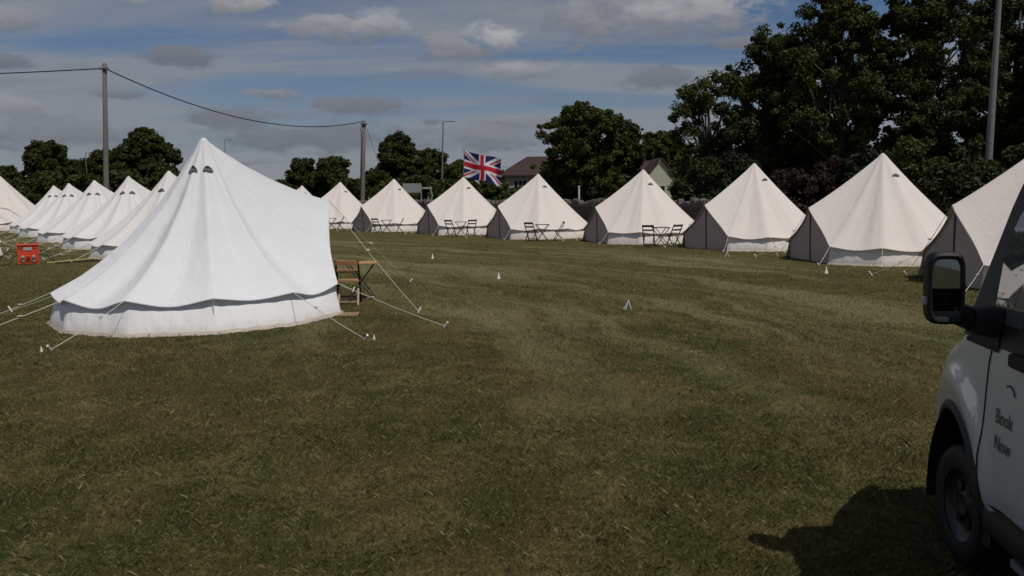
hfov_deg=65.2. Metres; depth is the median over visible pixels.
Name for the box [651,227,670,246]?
folding table
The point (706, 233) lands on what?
door
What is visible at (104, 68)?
utility pole
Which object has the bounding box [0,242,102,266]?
power box
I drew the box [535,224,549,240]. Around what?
folding table
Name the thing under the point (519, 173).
house
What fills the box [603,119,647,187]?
broadleaf tree
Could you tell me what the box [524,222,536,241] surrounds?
folding chair
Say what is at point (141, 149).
broadleaf tree
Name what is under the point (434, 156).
broadleaf tree
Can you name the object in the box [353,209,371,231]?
door
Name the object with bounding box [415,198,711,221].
stone wall
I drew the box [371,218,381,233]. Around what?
folding chair
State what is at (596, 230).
door
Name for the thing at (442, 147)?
street lamp
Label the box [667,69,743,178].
broadleaf tree
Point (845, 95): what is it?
broadleaf tree
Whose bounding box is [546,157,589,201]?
shrub
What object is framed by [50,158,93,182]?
broadleaf tree
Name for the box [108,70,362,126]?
overhead cable
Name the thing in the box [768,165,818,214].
shrub
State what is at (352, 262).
folding chair
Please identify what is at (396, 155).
broadleaf tree
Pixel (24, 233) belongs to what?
bell tent
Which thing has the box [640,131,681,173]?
broadleaf tree
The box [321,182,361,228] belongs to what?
bell tent
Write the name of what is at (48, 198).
bell tent
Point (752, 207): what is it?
bell tent
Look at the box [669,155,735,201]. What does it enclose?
shrub
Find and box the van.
[921,184,1023,575]
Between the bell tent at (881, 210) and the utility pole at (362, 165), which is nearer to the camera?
the bell tent at (881, 210)
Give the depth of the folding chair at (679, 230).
30.32 m
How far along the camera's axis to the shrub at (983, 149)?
46.40 m
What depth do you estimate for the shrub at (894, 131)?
46.34 m
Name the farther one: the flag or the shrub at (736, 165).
the flag
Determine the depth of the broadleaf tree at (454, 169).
85.79 m
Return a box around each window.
[23,247,31,250]
[513,180,526,189]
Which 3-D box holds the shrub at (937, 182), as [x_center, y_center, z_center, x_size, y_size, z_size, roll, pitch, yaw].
[16.026,-3.136,29.815,2.293,3.233,2.196,-1,7,0]
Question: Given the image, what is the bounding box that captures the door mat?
[334,312,359,316]
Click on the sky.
(499, 70)
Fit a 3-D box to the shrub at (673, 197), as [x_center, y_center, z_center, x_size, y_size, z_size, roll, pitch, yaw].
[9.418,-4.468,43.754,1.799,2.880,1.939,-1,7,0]
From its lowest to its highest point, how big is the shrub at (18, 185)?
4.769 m
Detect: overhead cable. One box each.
[0,68,99,73]
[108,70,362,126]
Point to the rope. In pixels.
(77, 259)
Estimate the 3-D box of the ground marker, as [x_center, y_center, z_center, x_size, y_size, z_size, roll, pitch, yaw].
[2.015,0.284,14.031,0.122,0.174,0.106,-3,7,-23]
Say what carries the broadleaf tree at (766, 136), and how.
on the ground at (340, 239)
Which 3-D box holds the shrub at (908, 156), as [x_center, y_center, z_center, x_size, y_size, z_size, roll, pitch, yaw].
[16.912,-4.230,33.724,1.974,4.482,2.756,-3,7,-21]
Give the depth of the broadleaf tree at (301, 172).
99.89 m
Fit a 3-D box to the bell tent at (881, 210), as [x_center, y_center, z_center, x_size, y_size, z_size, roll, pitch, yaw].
[10.895,-2.381,23.430,6.312,3.104,6.782,-2,7,-7]
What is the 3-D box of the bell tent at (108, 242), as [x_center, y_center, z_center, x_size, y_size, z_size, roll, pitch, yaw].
[-12.512,-2.778,29.580,8.205,3.067,8.085,1,7,15]
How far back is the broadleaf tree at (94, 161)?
96.00 m
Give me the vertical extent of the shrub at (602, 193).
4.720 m
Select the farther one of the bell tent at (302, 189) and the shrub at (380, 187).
the shrub at (380, 187)
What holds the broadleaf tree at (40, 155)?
on the ground at (340, 239)
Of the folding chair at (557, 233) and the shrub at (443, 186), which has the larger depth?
the shrub at (443, 186)
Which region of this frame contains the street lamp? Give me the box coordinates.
[441,121,454,177]
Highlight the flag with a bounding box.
[463,149,501,185]
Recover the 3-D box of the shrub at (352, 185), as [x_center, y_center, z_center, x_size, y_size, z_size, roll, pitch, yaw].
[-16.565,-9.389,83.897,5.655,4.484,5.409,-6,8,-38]
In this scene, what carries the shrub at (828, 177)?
on the ground at (340, 239)
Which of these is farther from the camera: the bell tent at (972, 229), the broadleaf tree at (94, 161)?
the broadleaf tree at (94, 161)
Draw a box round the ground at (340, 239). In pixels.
[0,229,1018,575]
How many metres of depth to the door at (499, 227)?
37.87 m
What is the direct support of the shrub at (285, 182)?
on the ground at (340, 239)
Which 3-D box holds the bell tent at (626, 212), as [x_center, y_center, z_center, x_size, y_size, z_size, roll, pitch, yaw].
[5.691,-3.554,34.410,6.606,3.047,6.609,-3,7,-19]
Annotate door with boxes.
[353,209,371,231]
[418,208,438,234]
[487,208,510,238]
[585,211,608,242]
[684,208,727,250]
[790,212,829,262]
[923,212,983,288]
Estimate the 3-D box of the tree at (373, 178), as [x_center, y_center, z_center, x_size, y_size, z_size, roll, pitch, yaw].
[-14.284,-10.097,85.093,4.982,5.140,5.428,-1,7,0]
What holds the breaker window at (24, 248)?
in the power box
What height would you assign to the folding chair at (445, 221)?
0.857 m
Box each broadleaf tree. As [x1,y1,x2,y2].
[0,165,17,178]
[14,140,67,181]
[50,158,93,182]
[78,147,115,176]
[109,126,183,177]
[284,157,320,196]
[308,155,351,197]
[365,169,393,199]
[369,130,431,181]
[415,147,448,179]
[436,159,478,186]
[530,100,625,200]
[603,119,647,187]
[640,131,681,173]
[656,130,690,177]
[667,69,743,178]
[712,21,823,176]
[766,0,904,163]
[857,0,1013,165]
[939,0,1023,159]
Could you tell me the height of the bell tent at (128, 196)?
3.067 m
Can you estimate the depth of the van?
3.80 m
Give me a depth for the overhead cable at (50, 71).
51.92 m
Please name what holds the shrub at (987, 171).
on the ground at (340, 239)
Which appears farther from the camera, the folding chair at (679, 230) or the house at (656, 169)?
the house at (656, 169)
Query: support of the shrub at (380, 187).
on the ground at (340, 239)
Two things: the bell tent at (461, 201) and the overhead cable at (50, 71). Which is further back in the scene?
the overhead cable at (50, 71)
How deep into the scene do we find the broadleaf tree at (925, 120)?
42.36 m
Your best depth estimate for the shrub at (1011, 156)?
30.60 m
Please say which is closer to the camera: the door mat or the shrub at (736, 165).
the door mat
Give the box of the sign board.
[403,183,432,199]
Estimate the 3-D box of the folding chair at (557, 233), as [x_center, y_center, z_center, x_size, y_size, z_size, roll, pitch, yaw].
[2.067,-2.498,35.200,0.474,0.857,0.446,-1,7,-6]
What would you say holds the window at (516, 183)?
in the house at (519, 173)
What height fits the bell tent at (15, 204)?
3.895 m
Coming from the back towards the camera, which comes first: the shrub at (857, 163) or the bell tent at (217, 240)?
the shrub at (857, 163)
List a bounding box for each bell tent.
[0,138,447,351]
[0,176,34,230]
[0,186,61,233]
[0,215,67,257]
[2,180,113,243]
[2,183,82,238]
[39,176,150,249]
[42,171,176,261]
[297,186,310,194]
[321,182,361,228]
[343,179,424,232]
[405,177,495,235]
[466,174,587,239]
[561,169,693,244]
[663,163,805,252]
[754,153,946,268]
[869,159,1023,290]
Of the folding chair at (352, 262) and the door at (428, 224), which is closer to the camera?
the folding chair at (352, 262)
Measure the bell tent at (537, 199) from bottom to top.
3.038 m
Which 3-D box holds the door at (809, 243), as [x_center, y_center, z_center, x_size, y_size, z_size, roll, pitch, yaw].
[8.705,-1.549,23.315,0.067,1.517,2.495,-2,7,-7]
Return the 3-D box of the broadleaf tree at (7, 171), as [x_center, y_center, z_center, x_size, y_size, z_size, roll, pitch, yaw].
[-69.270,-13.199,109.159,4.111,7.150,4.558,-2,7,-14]
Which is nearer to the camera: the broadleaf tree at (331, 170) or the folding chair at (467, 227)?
the folding chair at (467, 227)
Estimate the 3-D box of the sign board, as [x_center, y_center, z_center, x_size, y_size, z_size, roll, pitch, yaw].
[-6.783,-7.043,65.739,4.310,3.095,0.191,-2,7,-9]
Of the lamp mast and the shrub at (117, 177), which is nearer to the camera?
the lamp mast
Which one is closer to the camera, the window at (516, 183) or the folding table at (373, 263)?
the folding table at (373, 263)
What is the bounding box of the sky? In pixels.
[0,0,1023,183]
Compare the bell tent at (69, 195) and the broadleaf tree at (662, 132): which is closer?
the bell tent at (69, 195)
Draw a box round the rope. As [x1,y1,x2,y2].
[47,255,107,262]
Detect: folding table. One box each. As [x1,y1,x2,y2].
[346,261,375,300]
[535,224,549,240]
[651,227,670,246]
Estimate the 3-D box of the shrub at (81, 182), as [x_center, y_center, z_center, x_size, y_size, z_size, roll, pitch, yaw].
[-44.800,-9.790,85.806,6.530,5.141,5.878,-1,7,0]
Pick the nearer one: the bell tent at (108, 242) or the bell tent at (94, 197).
the bell tent at (108, 242)
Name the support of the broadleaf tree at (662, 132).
on the ground at (340, 239)
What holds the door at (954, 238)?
in the bell tent at (972, 229)
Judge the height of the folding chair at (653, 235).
0.857 m
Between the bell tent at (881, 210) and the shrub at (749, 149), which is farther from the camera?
the shrub at (749, 149)
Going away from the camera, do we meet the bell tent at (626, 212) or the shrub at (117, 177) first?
the bell tent at (626, 212)
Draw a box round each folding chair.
[334,260,361,305]
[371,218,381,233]
[444,220,456,236]
[466,219,476,236]
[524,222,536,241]
[553,221,564,240]
[642,225,654,246]
[666,224,682,246]
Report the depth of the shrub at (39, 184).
83.47 m
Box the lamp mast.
[985,0,1001,160]
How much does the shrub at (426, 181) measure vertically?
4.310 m
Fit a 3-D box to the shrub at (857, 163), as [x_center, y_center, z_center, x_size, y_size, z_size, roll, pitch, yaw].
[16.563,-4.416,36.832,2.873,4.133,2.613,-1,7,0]
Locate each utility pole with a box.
[99,63,108,189]
[360,120,366,204]
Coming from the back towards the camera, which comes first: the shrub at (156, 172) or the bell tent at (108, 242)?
the shrub at (156, 172)
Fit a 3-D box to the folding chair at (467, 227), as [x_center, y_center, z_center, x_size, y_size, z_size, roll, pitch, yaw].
[-2.037,-3.011,40.100,0.446,0.857,0.474,-3,7,-22]
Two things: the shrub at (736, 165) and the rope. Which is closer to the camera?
the rope
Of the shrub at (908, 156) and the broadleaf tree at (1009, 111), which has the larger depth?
the broadleaf tree at (1009, 111)
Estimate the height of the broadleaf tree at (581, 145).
8.829 m
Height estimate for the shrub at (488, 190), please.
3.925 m
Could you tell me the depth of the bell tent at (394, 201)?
47.35 m
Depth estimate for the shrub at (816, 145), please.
47.17 m
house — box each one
[479,145,557,189]
[637,158,675,197]
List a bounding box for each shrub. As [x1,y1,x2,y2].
[1,176,30,196]
[25,170,67,204]
[68,172,102,192]
[98,167,151,192]
[142,162,179,190]
[274,179,296,189]
[326,178,371,202]
[367,178,411,198]
[403,174,440,199]
[426,178,459,199]
[474,179,515,200]
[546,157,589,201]
[586,169,621,200]
[667,181,683,199]
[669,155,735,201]
[718,149,761,183]
[727,134,814,178]
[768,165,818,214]
[790,140,870,195]
[810,157,848,202]
[842,148,892,181]
[872,125,970,164]
[888,135,947,183]
[913,160,981,216]
[950,153,1008,195]
[956,132,1004,160]
[998,143,1023,169]

